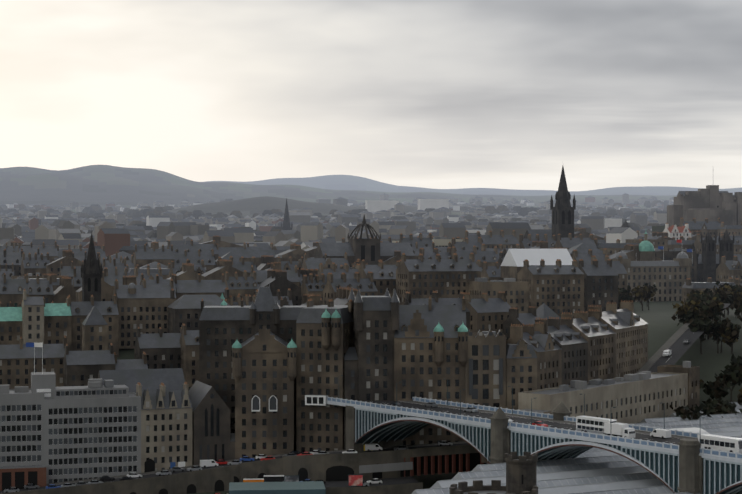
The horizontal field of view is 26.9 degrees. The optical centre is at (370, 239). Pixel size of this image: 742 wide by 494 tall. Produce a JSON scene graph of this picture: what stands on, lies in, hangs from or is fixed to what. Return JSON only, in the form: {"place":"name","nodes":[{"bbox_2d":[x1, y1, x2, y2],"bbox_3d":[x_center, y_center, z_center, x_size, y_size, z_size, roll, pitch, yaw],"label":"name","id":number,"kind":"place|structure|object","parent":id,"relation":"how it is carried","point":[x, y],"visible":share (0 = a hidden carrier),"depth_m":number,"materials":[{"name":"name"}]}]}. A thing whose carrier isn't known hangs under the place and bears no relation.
{"place":"outdoors","nodes":[
{"label":"outdoors","id":0,"kind":"place"},
{"bbox_2d":[0,303,729,493],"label":"road","id":1,"kind":"structure","parent":0,"point":[333,470],"depth_m":452.98,"materials":[{"name":"grey asphalt"}]},
{"bbox_2d":[199,282,352,458],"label":"tenement building","id":2,"kind":"structure","parent":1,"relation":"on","point":[271,372],"depth_m":472.27,"materials":[{"name":"stone"}]},
{"bbox_2d":[229,462,412,493],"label":"building","id":3,"kind":"structure","parent":1,"relation":"on","point":[291,485],"depth_m":430.78,"materials":[{"name":"metal"}]},
{"bbox_2d":[0,165,741,216],"bbox_3d":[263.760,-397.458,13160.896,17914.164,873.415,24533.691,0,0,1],"label":"terrain","id":4,"kind":"structure","parent":0,"point":[102,186],"depth_m":8053.68,"materials":[{"name":"grey soil"}]},
{"bbox_2d":[0,193,673,256],"bbox_3d":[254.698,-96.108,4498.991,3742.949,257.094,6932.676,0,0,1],"label":"town houses","id":5,"kind":"structure","parent":4,"relation":"on","point":[306,231],"depth_m":2353.57,"materials":[{"name":"stone"}]},
{"bbox_2d":[0,199,673,245],"bbox_3d":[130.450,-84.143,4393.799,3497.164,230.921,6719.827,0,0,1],"label":"town trees","id":6,"kind":"object","parent":4,"relation":"on","point":[94,211],"visible":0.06,"depth_m":4319.89,"materials":[{"name":"green plant"}]},
{"bbox_2d":[0,0,741,190],"label":"sky","id":7,"kind":"structure","parent":0,"point":[433,94],"materials":[{"name":"white"}]},
{"bbox_2d":[117,301,741,493],"bbox_3d":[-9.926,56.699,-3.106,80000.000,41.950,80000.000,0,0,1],"label":"ground","id":8,"kind":"structure","parent":0,"point":[663,328],"depth_m":606.56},
{"bbox_2d":[0,342,140,490],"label":"office building","id":9,"kind":"structure","parent":8,"relation":"on","point":[50,432],"depth_m":456.12,"materials":[{"name":"white concrete"}]},
{"bbox_2d":[98,368,234,472],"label":"stone building","id":10,"kind":"structure","parent":8,"relation":"on","point":[182,425],"depth_m":467.53,"materials":[{"name":"stone"}]},
{"bbox_2d":[0,252,617,388],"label":"buildings","id":11,"kind":"structure","parent":8,"relation":"on","point":[155,326],"depth_m":595.84,"materials":[{"name":"brown stone"}]},
{"bbox_2d":[0,230,741,306],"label":"old town tenements","id":12,"kind":"structure","parent":8,"relation":"on","point":[216,265],"depth_m":806.41,"materials":[{"name":"grey stone"}]},
{"bbox_2d":[0,218,741,308],"bbox_3d":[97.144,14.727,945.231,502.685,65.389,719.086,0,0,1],"label":"buildings","id":13,"kind":"structure","parent":8,"relation":"on","point":[729,272],"depth_m":829.11,"materials":[{"name":"grey stone"}]},
{"bbox_2d":[4,340,741,493],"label":"vehicles","id":14,"kind":"object","parent":8,"relation":"on","point":[602,426],"visible":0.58,"depth_m":441.20,"materials":[{"name":"white metal"}]},
{"bbox_2d":[344,288,467,449],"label":"tenement building","id":15,"kind":"structure","parent":8,"relation":"on","point":[421,351],"depth_m":471.10,"materials":[{"name":"stone"}]},
{"bbox_2d":[81,166,741,301],"bbox_3d":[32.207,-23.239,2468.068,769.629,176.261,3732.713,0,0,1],"label":"skyline landmarks","id":16,"kind":"object","parent":8,"relation":"on","point":[667,278],"visible":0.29,"depth_m":901.44,"materials":[{"name":"black stone"}]},
{"bbox_2d":[449,452,537,493],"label":"castellated tower","id":17,"kind":"structure","parent":8,"relation":"on","point":[521,474],"depth_m":247.57,"materials":[{"name":"stone"}]},
{"bbox_2d":[326,375,741,493],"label":"bridge","id":18,"kind":"structure","parent":8,"relation":"on","point":[679,461],"depth_m":405.63,"materials":[{"name":"metal"}]},
{"bbox_2d":[411,402,741,493],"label":"station roof","id":19,"kind":"structure","parent":8,"relation":"on","point":[593,470],"depth_m":387.94,"materials":[{"name":"grey metal"}]},
{"bbox_2d":[465,300,699,462],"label":"terraced buildings","id":20,"kind":"structure","parent":8,"relation":"on","point":[597,356],"depth_m":490.27,"materials":[{"name":"stone"}]},
{"bbox_2d":[618,281,741,419],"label":"garden trees","id":21,"kind":"object","parent":8,"relation":"on","point":[699,310],"visible":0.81,"depth_m":598.93,"materials":[{"name":"green plant"}]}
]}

